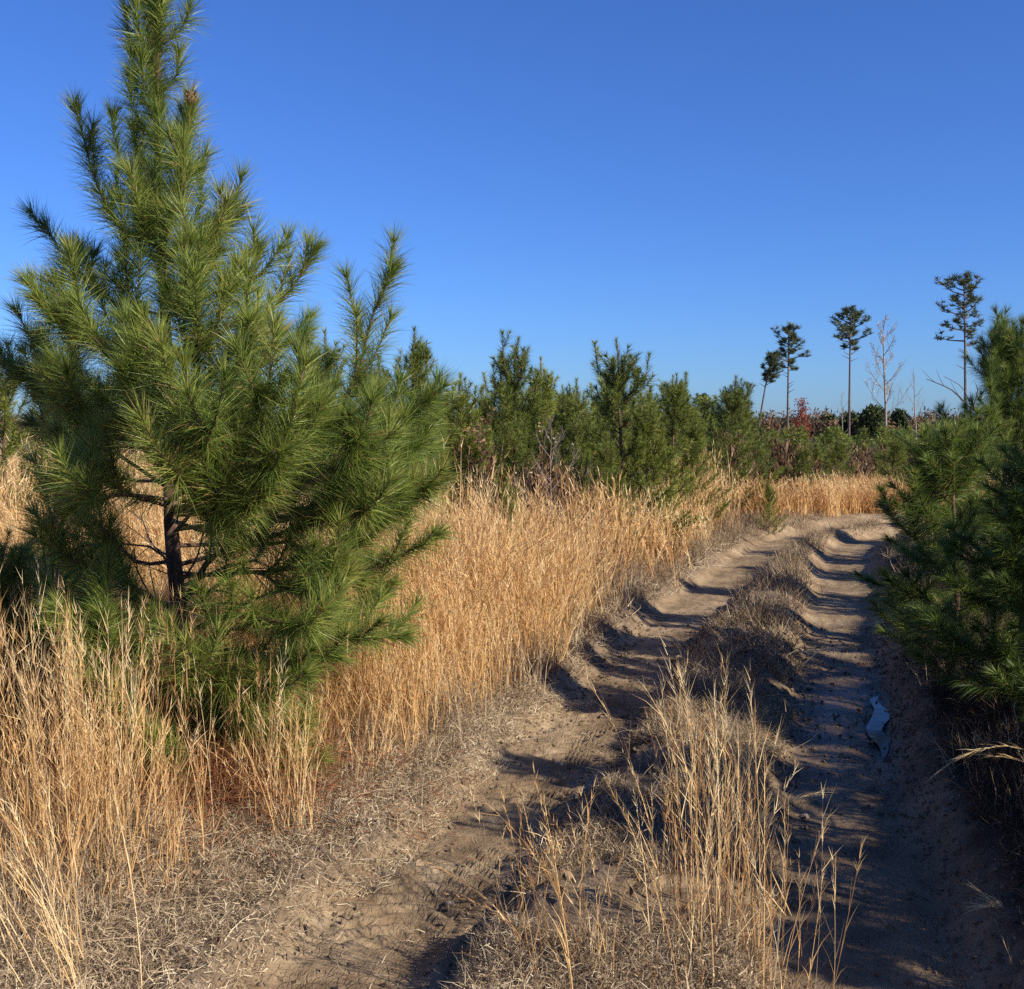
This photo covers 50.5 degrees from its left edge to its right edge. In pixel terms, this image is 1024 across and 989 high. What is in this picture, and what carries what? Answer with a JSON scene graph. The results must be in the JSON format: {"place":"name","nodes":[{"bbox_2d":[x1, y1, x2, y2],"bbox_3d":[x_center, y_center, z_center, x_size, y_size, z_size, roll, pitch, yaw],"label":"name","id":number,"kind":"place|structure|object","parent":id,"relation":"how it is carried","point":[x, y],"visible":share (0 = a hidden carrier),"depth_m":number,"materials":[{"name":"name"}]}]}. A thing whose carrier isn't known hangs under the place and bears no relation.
{"place":"outdoors","nodes":[
{"label":"outdoors","id":0,"kind":"place"},
{"bbox_2d":[0,436,1023,988],"bbox_3d":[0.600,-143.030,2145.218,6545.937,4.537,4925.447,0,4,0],"label":"ground","id":1,"kind":"structure","parent":0,"point":[892,872],"depth_m":4.33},
{"bbox_2d":[0,365,59,523],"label":"young pine","id":2,"kind":"object","parent":1,"relation":"on","point":[6,402],"visible":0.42,"depth_m":9.40,"materials":[{"name":"green plant"}]},
{"bbox_2d":[14,403,62,474],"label":"young pine","id":3,"kind":"object","parent":1,"relation":"on","point":[38,441],"visible":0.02,"depth_m":11.43,"materials":[{"name":"green plant"}]},
{"bbox_2d":[0,551,77,857],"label":"grass clump","id":4,"kind":"object","parent":1,"relation":"on","point":[28,695],"visible":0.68,"depth_m":4.04,"materials":[{"name":"plant"}]},
{"bbox_2d":[0,532,86,772],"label":"grass clump","id":5,"kind":"object","parent":1,"relation":"on","point":[20,697],"visible":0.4,"depth_m":4.74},
{"bbox_2d":[0,525,90,762],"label":"young pine","id":6,"kind":"object","parent":1,"relation":"on","point":[15,556],"visible":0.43,"depth_m":4.97,"materials":[{"name":"green plant"}]},
{"bbox_2d":[35,503,58,748],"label":"dead stalks","id":7,"kind":"object","parent":1,"relation":"on","point":[51,626],"visible":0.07,"depth_m":4.94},
{"bbox_2d":[43,373,158,485],"bbox_3d":[-4.787,-0.463,12.486,1.440,1.957,1.660,1,4,17],"label":"young pine","id":8,"kind":"object","parent":1,"relation":"on","point":[117,439],"visible":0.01,"depth_m":12.54,"materials":[{"name":"green plant"}]},
{"bbox_2d":[0,577,219,893],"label":"grass clump","id":9,"kind":"object","parent":1,"relation":"on","point":[64,655],"visible":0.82,"depth_m":4.02,"materials":[{"name":"plant"}]},
{"bbox_2d":[0,0,469,796],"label":"pine","id":10,"kind":"object","parent":1,"relation":"on","point":[188,438],"visible":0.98,"depth_m":4.52,"materials":[{"name":"green plant"}]},
{"bbox_2d":[152,608,360,837],"bbox_3d":[-1.146,0.893,4.522,0.748,0.875,0.939,-3,5,-40],"label":"grass clump","id":11,"kind":"object","parent":1,"relation":"on","point":[261,738],"visible":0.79,"depth_m":4.37,"materials":[{"name":"plant"}]},
{"bbox_2d":[0,681,528,910],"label":"pine straw","id":12,"kind":"object","parent":1,"relation":"on","point":[212,764],"visible":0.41,"depth_m":4.53,"materials":[{"name":"plant"}]},
{"bbox_2d":[295,327,374,478],"bbox_3d":[-1.842,-0.428,11.051,1.729,2.574,1.592,1,4,18],"label":"young pine","id":13,"kind":"object","parent":1,"relation":"on","point":[331,352],"visible":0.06,"depth_m":10.90,"materials":[{"name":"green plant"}]},
{"bbox_2d":[343,354,393,428],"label":"young pine","id":14,"kind":"object","parent":1,"relation":"on","point":[371,377],"visible":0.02,"depth_m":13.32,"materials":[{"name":"green plant"}]},
{"bbox_2d":[373,325,481,523],"bbox_3d":[-1.163,-0.521,12.028,1.723,2.729,1.901,-1,4,-20],"label":"young pine","id":15,"kind":"object","parent":1,"relation":"on","point":[419,356],"visible":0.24,"depth_m":11.83,"materials":[{"name":"green plant"}]},
{"bbox_2d":[413,381,466,473],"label":"young pine","id":16,"kind":"object","parent":1,"relation":"on","point":[452,404],"visible":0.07,"depth_m":12.79,"materials":[{"name":"green plant"}]},
{"bbox_2d":[420,371,505,500],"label":"young pine","id":17,"kind":"object","parent":1,"relation":"on","point":[466,409],"visible":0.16,"depth_m":12.85,"materials":[{"name":"green plant"}]},
{"bbox_2d":[437,424,504,520],"bbox_3d":[-0.458,-0.047,12.338,0.908,1.562,0.883,0,4,0],"label":"brown shrub","id":18,"kind":"object","parent":1,"relation":"on","point":[486,467],"visible":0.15,"depth_m":12.18,"materials":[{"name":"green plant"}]},
{"bbox_2d":[442,423,501,521],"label":"young pine","id":19,"kind":"object","parent":1,"relation":"on","point":[469,441],"visible":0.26,"depth_m":11.96,"materials":[{"name":"green plant"}]},
{"bbox_2d":[472,386,494,434],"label":"young pine","id":20,"kind":"object","parent":1,"relation":"on","point":[482,403],"visible":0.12,"depth_m":15.32,"materials":[{"name":"green plant"}]},
{"bbox_2d":[450,405,521,518],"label":"young pine","id":21,"kind":"object","parent":1,"relation":"on","point":[480,444],"visible":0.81,"depth_m":11.26,"materials":[{"name":"green plant"}]},
{"bbox_2d":[476,370,526,430],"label":"young pine","id":22,"kind":"object","parent":1,"relation":"on","point":[485,379],"visible":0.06,"depth_m":21.25,"materials":[{"name":"green plant"}]},
{"bbox_2d":[491,428,516,481],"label":"young pine","id":23,"kind":"object","parent":1,"relation":"on","point":[499,451],"visible":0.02,"depth_m":13.50,"materials":[{"name":"green plant"}]},
{"bbox_2d":[483,476,536,590],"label":"young pine","id":24,"kind":"object","parent":1,"relation":"on","point":[506,501],"visible":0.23,"depth_m":8.59,"materials":[{"name":"green plant"}]},
{"bbox_2d":[472,411,548,530],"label":"young pine","id":25,"kind":"object","parent":1,"relation":"on","point":[515,438],"visible":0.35,"depth_m":11.45,"materials":[{"name":"green plant"}]},
{"bbox_2d":[0,427,1021,988],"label":"tall grass","id":26,"kind":"structure","parent":1,"relation":"on","point":[476,581],"depth_m":6.50,"materials":[{"name":"plant"}]},
{"bbox_2d":[0,525,1023,988],"bbox_3d":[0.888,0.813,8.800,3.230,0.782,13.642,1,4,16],"label":"straw litter","id":27,"kind":"object","parent":1,"relation":"on","point":[290,875],"visible":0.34,"depth_m":3.95,"materials":[{"name":"plant"}]},
{"bbox_2d":[0,405,1023,442],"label":"distant woods","id":28,"kind":"object","parent":1,"relation":"on","point":[778,424],"visible":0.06,"depth_m":233.92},
{"bbox_2d":[0,497,1023,988],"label":"dead weeds","id":29,"kind":"object","parent":1,"relation":"on","point":[758,661],"visible":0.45,"depth_m":4.43,"materials":[{"name":"plant"}]},
{"bbox_2d":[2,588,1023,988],"bbox_3d":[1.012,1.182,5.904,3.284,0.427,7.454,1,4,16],"label":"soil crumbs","id":30,"kind":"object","parent":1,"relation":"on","point":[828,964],"visible":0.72,"depth_m":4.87,"materials":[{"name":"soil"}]},
{"bbox_2d":[497,388,534,455],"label":"young pine","id":31,"kind":"object","parent":1,"relation":"on","point":[515,407],"visible":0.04,"depth_m":19.18,"materials":[{"name":"green plant"}]},
{"bbox_2d":[462,327,578,493],"bbox_3d":[0.010,-0.590,13.244,1.870,2.850,1.797,-2,5,-32],"label":"young pine","id":32,"kind":"object","parent":1,"relation":"on","point":[503,368],"visible":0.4,"depth_m":12.99,"materials":[{"name":"green plant"}]},
{"bbox_2d":[402,763,649,988],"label":"grass clump","id":33,"kind":"object","parent":1,"relation":"on","point":[557,882],"visible":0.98,"depth_m":3.10,"materials":[{"name":"plant"}]},
{"bbox_2d":[503,356,570,485],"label":"young pine","id":34,"kind":"object","parent":1,"relation":"on","point":[548,381],"visible":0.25,"depth_m":13.94,"materials":[{"name":"green plant"}]},
{"bbox_2d":[510,446,580,541],"bbox_3d":[0.320,0.117,11.448,0.948,1.288,1.022,0,4,0],"label":"brown shrub","id":35,"kind":"object","parent":1,"relation":"on","point":[532,478],"visible":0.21,"depth_m":11.30,"materials":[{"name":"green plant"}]},
{"bbox_2d":[526,405,569,472],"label":"young pine","id":36,"kind":"object","parent":1,"relation":"on","point":[547,436],"visible":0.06,"depth_m":14.43,"materials":[{"name":"green plant"}]},
{"bbox_2d":[513,414,595,527],"bbox_3d":[0.462,0.014,10.808,0.956,1.677,0.853,0,4,0],"label":"bare shrub","id":37,"kind":"object","parent":1,"relation":"on","point":[555,445],"visible":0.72,"depth_m":10.85,"materials":[{"name":"brown plant"}]},
{"bbox_2d":[549,384,590,420],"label":"young pine","id":38,"kind":"object","parent":1,"relation":"on","point":[570,397],"visible":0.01,"depth_m":22.91,"materials":[{"name":"green plant"}]},
{"bbox_2d":[557,395,590,474],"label":"young pine","id":39,"kind":"object","parent":1,"relation":"on","point":[559,408],"visible":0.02,"depth_m":15.02,"materials":[{"name":"green plant"}]},
{"bbox_2d":[544,419,604,498],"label":"young pine","id":40,"kind":"object","parent":1,"relation":"on","point":[566,429],"visible":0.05,"depth_m":13.87,"materials":[{"name":"green plant"}]},
{"bbox_2d":[539,375,627,543],"bbox_3d":[0.713,-0.283,11.870,1.136,2.044,1.187,0,4,4],"label":"young pine","id":41,"kind":"object","parent":1,"relation":"on","point":[572,408],"visible":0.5,"depth_m":11.73,"materials":[{"name":"green plant"}]},
{"bbox_2d":[578,463,604,550],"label":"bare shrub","id":42,"kind":"object","parent":1,"relation":"on","point":[591,495],"visible":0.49,"depth_m":10.47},
{"bbox_2d":[581,431,644,564],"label":"young pine","id":43,"kind":"object","parent":1,"relation":"on","point":[610,451],"visible":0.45,"depth_m":11.25,"materials":[{"name":"green plant"}]},
{"bbox_2d":[585,363,660,502],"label":"young pine","id":44,"kind":"object","parent":1,"relation":"on","point":[603,429],"visible":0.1,"depth_m":14.51,"materials":[{"name":"green plant"}]},
{"bbox_2d":[553,337,701,542],"bbox_3d":[1.321,-0.591,12.801,1.811,2.590,2.088,2,4,24],"label":"young pine","id":45,"kind":"object","parent":1,"relation":"on","point":[608,409],"visible":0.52,"depth_m":12.72,"materials":[{"name":"green plant"}]},
{"bbox_2d":[590,428,666,502],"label":"young pine","id":46,"kind":"object","parent":1,"relation":"on","point":[626,435],"visible":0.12,"depth_m":13.94,"materials":[{"name":"green plant"}]},
{"bbox_2d":[615,390,699,557],"bbox_3d":[1.560,-0.170,12.651,1.215,2.107,1.167,-2,4,-29],"label":"young pine","id":47,"kind":"object","parent":1,"relation":"on","point":[649,414],"visible":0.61,"depth_m":12.48,"materials":[{"name":"green plant"}]},
{"bbox_2d":[630,384,688,448],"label":"young pine","id":48,"kind":"object","parent":1,"relation":"on","point":[655,397],"visible":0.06,"depth_m":19.29,"materials":[{"name":"green plant"}]},
{"bbox_2d":[638,372,721,523],"bbox_3d":[2.157,-0.551,14.630,1.423,2.219,1.570,1,4,21],"label":"young pine","id":49,"kind":"object","parent":1,"relation":"on","point":[680,414],"visible":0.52,"depth_m":14.43,"materials":[{"name":"green plant"}]},
{"bbox_2d":[581,637,788,979],"bbox_3d":[0.604,0.943,3.405,0.618,1.050,0.664,3,5,41],"label":"grass clump","id":50,"kind":"object","parent":1,"relation":"on","point":[689,720],"visible":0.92,"depth_m":3.38,"materials":[{"name":"plant"}]},
{"bbox_2d":[652,371,718,458],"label":"young pine","id":51,"kind":"object","parent":1,"relation":"on","point":[667,385],"visible":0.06,"depth_m":24.57,"materials":[{"name":"green plant"}]},
{"bbox_2d":[666,395,710,452],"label":"young pine","id":52,"kind":"object","parent":1,"relation":"on","point":[692,415],"visible":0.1,"depth_m":23.00,"materials":[{"name":"green plant"}]},
{"bbox_2d":[661,416,731,529],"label":"young pine","id":53,"kind":"object","parent":1,"relation":"on","point":[694,433],"visible":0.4,"depth_m":14.54,"materials":[{"name":"green plant"}]},
{"bbox_2d":[683,393,721,435],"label":"young pine","id":54,"kind":"object","parent":1,"relation":"on","point":[700,400],"visible":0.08,"depth_m":28.95,"materials":[{"name":"green plant"}]},
{"bbox_2d":[693,395,719,440],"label":"young pine","id":55,"kind":"object","parent":1,"relation":"on","point":[707,413],"visible":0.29,"depth_m":27.54,"materials":[{"name":"green plant"}]},
{"bbox_2d":[699,434,737,512],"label":"young pine","id":56,"kind":"object","parent":1,"relation":"on","point":[714,446],"visible":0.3,"depth_m":16.57,"materials":[{"name":"green plant"}]},
{"bbox_2d":[596,725,870,988],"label":"grass clump","id":57,"kind":"object","parent":1,"relation":"on","point":[765,904],"visible":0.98,"depth_m":3.07,"materials":[{"name":"plant"}]},
{"bbox_2d":[703,423,766,492],"bbox_3d":[3.791,-0.537,19.000,1.270,1.551,1.252,0,4,0],"label":"brown shrub","id":58,"kind":"object","parent":1,"relation":"on","point":[734,451],"visible":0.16,"depth_m":18.79,"materials":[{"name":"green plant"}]},
{"bbox_2d":[697,374,782,485],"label":"young pine","id":59,"kind":"object","parent":1,"relation":"on","point":[755,424],"visible":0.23,"depth_m":19.81,"materials":[{"name":"green plant"}]},
{"bbox_2d":[704,381,777,477],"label":"young pine","id":60,"kind":"object","parent":1,"relation":"on","point":[750,436],"visible":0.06,"depth_m":21.47,"materials":[{"name":"green plant"}]},
{"bbox_2d":[700,382,784,507],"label":"young pine","id":61,"kind":"object","parent":1,"relation":"on","point":[735,409],"visible":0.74,"depth_m":16.97,"materials":[{"name":"green plant"}]},
{"bbox_2d":[756,481,786,532],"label":"young pine","id":62,"kind":"object","parent":1,"relation":"on","point":[768,492],"visible":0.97,"depth_m":15.54,"materials":[{"name":"green plant"}]},
{"bbox_2d":[757,349,787,429],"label":"tall pine","id":63,"kind":"object","parent":1,"relation":"on","point":[769,374],"visible":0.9,"depth_m":117.05,"materials":[{"name":"green plant"}]},
{"bbox_2d":[759,430,792,489],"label":"brown shrub","id":64,"kind":"object","parent":1,"relation":"on","point":[772,440],"visible":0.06,"depth_m":23.91,"materials":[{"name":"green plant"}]},
{"bbox_2d":[778,424,798,452],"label":"young pine","id":65,"kind":"object","parent":1,"relation":"on","point":[786,428],"visible":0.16,"depth_m":49.31,"materials":[{"name":"green plant"}]},
{"bbox_2d":[747,786,831,915],"bbox_3d":[0.977,1.239,3.795,0.314,0.483,0.051,0,4,-2],"label":"arching stem","id":66,"kind":"object","parent":1,"relation":"on","point":[767,805],"visible":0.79,"depth_m":3.79,"materials":[{"name":"beige plant"}]},
{"bbox_2d":[755,439,823,485],"bbox_3d":[5.610,-0.533,22.014,1.614,1.260,1.618,0,4,0],"label":"brown shrub","id":67,"kind":"object","parent":1,"relation":"on","point":[782,456],"visible":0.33,"depth_m":21.79,"materials":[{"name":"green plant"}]},
{"bbox_2d":[770,321,809,438],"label":"tall pine","id":68,"kind":"object","parent":1,"relation":"on","point":[792,338],"visible":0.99,"depth_m":111.06,"materials":[{"name":"green plant"}]},
{"bbox_2d":[787,430,810,461],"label":"young pine","id":69,"kind":"object","parent":1,"relation":"on","point":[801,440],"visible":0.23,"depth_m":28.91,"materials":[{"name":"green plant"}]},
{"bbox_2d":[774,443,823,503],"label":"young pine","id":70,"kind":"object","parent":1,"relation":"on","point":[803,452],"visible":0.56,"depth_m":18.53,"materials":[{"name":"green plant"}]},
{"bbox_2d":[786,397,816,448],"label":"red oak","id":71,"kind":"object","parent":1,"relation":"on","point":[802,412],"visible":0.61,"depth_m":47.88,"materials":[{"name":"plant"}]},
{"bbox_2d":[795,425,811,451],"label":"young pine","id":72,"kind":"object","parent":1,"relation":"on","point":[804,437],"visible":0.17,"depth_m":39.43,"materials":[{"name":"green plant"}]},
{"bbox_2d":[810,441,834,478],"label":"young pine","id":73,"kind":"object","parent":1,"relation":"on","point":[821,446],"visible":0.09,"depth_m":25.21,"materials":[{"name":"green plant"}]},
{"bbox_2d":[812,444,838,479],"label":"young pine","id":74,"kind":"object","parent":1,"relation":"on","point":[817,451],"visible":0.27,"depth_m":22.43,"materials":[{"name":"green plant"}]},
{"bbox_2d":[817,412,836,434],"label":"evergreen tree","id":75,"kind":"object","parent":1,"relation":"on","point":[829,417],"visible":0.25,"depth_m":238.64,"materials":[{"name":"plant"}]},
{"bbox_2d":[819,426,836,455],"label":"young pine","id":76,"kind":"object","parent":1,"relation":"on","point":[828,433],"visible":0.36,"depth_m":31.00,"materials":[{"name":"green plant"}]},
{"bbox_2d":[812,438,859,484],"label":"young pine","id":77,"kind":"object","parent":1,"relation":"on","point":[840,448],"visible":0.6,"depth_m":21.07,"materials":[{"name":"green plant"}]},
{"bbox_2d":[823,424,854,465],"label":"young pine","id":78,"kind":"object","parent":1,"relation":"on","point":[836,431],"visible":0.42,"depth_m":36.11,"materials":[{"name":"green plant"}]},
{"bbox_2d":[837,410,859,438],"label":"evergreen tree","id":79,"kind":"object","parent":1,"relation":"on","point":[853,418],"visible":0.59,"depth_m":220.31,"materials":[{"name":"plant"}]},
{"bbox_2d":[825,455,876,480],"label":"brown shrub","id":80,"kind":"object","parent":1,"relation":"on","point":[861,468],"visible":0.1,"depth_m":22.82,"materials":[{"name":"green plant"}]},
{"bbox_2d":[829,304,873,434],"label":"tall pine","id":81,"kind":"object","parent":1,"relation":"on","point":[854,315],"visible":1,"depth_m":104.08,"materials":[{"name":"green plant"}]},
{"bbox_2d":[829,442,884,480],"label":"brown shrub","id":82,"kind":"object","parent":1,"relation":"on","point":[858,455],"visible":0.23,"depth_m":25.38,"materials":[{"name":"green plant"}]},
{"bbox_2d":[850,426,877,460],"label":"young pine","id":83,"kind":"object","parent":1,"relation":"on","point":[863,433],"visible":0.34,"depth_m":41.58,"materials":[{"name":"green plant"}]},
{"bbox_2d":[855,402,890,440],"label":"evergreen tree","id":84,"kind":"object","parent":1,"relation":"on","point":[871,416],"visible":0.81,"depth_m":213.09,"materials":[{"name":"plant"}]},
{"bbox_2d":[849,441,905,478],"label":"brown shrub","id":85,"kind":"object","parent":1,"relation":"on","point":[880,448],"visible":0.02,"depth_m":26.97,"materials":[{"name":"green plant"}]},
{"bbox_2d":[866,696,889,762],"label":"puddle","id":86,"kind":"object","parent":1,"relation":"on","point":[880,718],"visible":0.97,"depth_m":6.27,"materials":[{"name":"blue liquid"}]},
{"bbox_2d":[865,424,891,463],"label":"young pine","id":87,"kind":"object","parent":1,"relation":"on","point":[882,432],"visible":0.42,"depth_m":35.01,"materials":[{"name":"green plant"}]},
{"bbox_2d":[868,449,889,476],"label":"young pine","id":88,"kind":"object","parent":1,"relation":"on","point":[875,455],"visible":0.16,"depth_m":25.45,"materials":[{"name":"green plant"}]},
{"bbox_2d":[873,426,896,451],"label":"young pine","id":89,"kind":"object","parent":1,"relation":"on","point":[891,433],"visible":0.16,"depth_m":38.54,"materials":[{"name":"green plant"}]},
{"bbox_2d":[859,313,914,427],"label":"bare tree","id":90,"kind":"object","parent":1,"relation":"on","point":[884,389],"visible":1,"depth_m":99.54,"materials":[{"name":"pale bark"},{"name":"pale twig"}]},
{"bbox_2d":[868,435,907,483],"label":"young pine","id":91,"kind":"object","parent":1,"relation":"on","point":[891,454],"visible":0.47,"depth_m":21.27,"materials":[{"name":"green plant"}]},
{"bbox_2d":[871,434,909,496],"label":"young pine","id":92,"kind":"object","parent":1,"relation":"on","point":[894,458],"visible":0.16,"depth_m":23.07,"materials":[{"name":"green plant"}]},
{"bbox_2d":[890,407,910,438],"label":"evergreen tree","id":93,"kind":"object","parent":1,"relation":"on","point":[898,416],"visible":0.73,"depth_m":223.40,"materials":[{"name":"plant"}]},
{"bbox_2d":[905,369,936,437],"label":"bare tree","id":94,"kind":"object","parent":1,"relation":"on","point":[914,404],"visible":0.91,"depth_m":79.81,"materials":[{"name":"grey plant"}]},
{"bbox_2d":[848,401,1023,659],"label":"young pine","id":95,"kind":"object","parent":1,"relation":"on","point":[957,480],"visible":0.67,"depth_m":6.98,"materials":[{"name":"green plant"}]},
{"bbox_2d":[867,440,1023,712],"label":"young pine","id":96,"kind":"object","parent":1,"relation":"on","point":[939,629],"visible":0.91,"depth_m":5.40,"materials":[{"name":"green plant"}]},
{"bbox_2d":[933,270,985,425],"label":"tall pine","id":97,"kind":"object","parent":1,"relation":"on","point":[968,289],"visible":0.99,"depth_m":91.07,"materials":[{"name":"green plant"}]},
{"bbox_2d":[896,561,1023,974],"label":"bank brush","id":98,"kind":"object","parent":1,"relation":"on","point":[986,762],"visible":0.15,"depth_m":4.99,"materials":[{"name":"plant"}]},
{"bbox_2d":[924,370,1000,486],"bbox_3d":[5.414,-0.556,13.061,0.974,1.878,0.297,0,4,0],"label":"dead snag","id":99,"kind":"object","parent":1,"relation":"on","point":[956,393],"visible":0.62,"depth_m":12.95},
{"bbox_2d":[919,300,1023,612],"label":"young pine","id":100,"kind":"object","parent":1,"relation":"on","point":[1001,364],"visible":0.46,"depth_m":7.77,"materials":[{"name":"green plant"}]},
{"bbox_2d":[928,738,1023,779],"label":"arching stem","id":101,"kind":"object","parent":1,"relation":"on","point":[980,749],"visible":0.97,"depth_m":4.38,"materials":[{"name":"beige plant"}]},
{"bbox_2d":[959,878,1005,911],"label":"arching stem","id":102,"kind":"object","parent":1,"relation":"on","point":[989,899],"visible":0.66,"depth_m":3.60,"materials":[{"name":"brown plant"}]},
{"bbox_2d":[963,426,1023,697],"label":"young pine","id":103,"kind":"object","parent":1,"relation":"on","point":[1011,597],"visible":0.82,"depth_m":5.32,"materials":[{"name":"green plant"}]},
{"bbox_2d":[0,0,1023,421],"label":"sky","id":104,"kind":"structure","parent":0,"point":[683,182],"materials":[{"name":"blue"}]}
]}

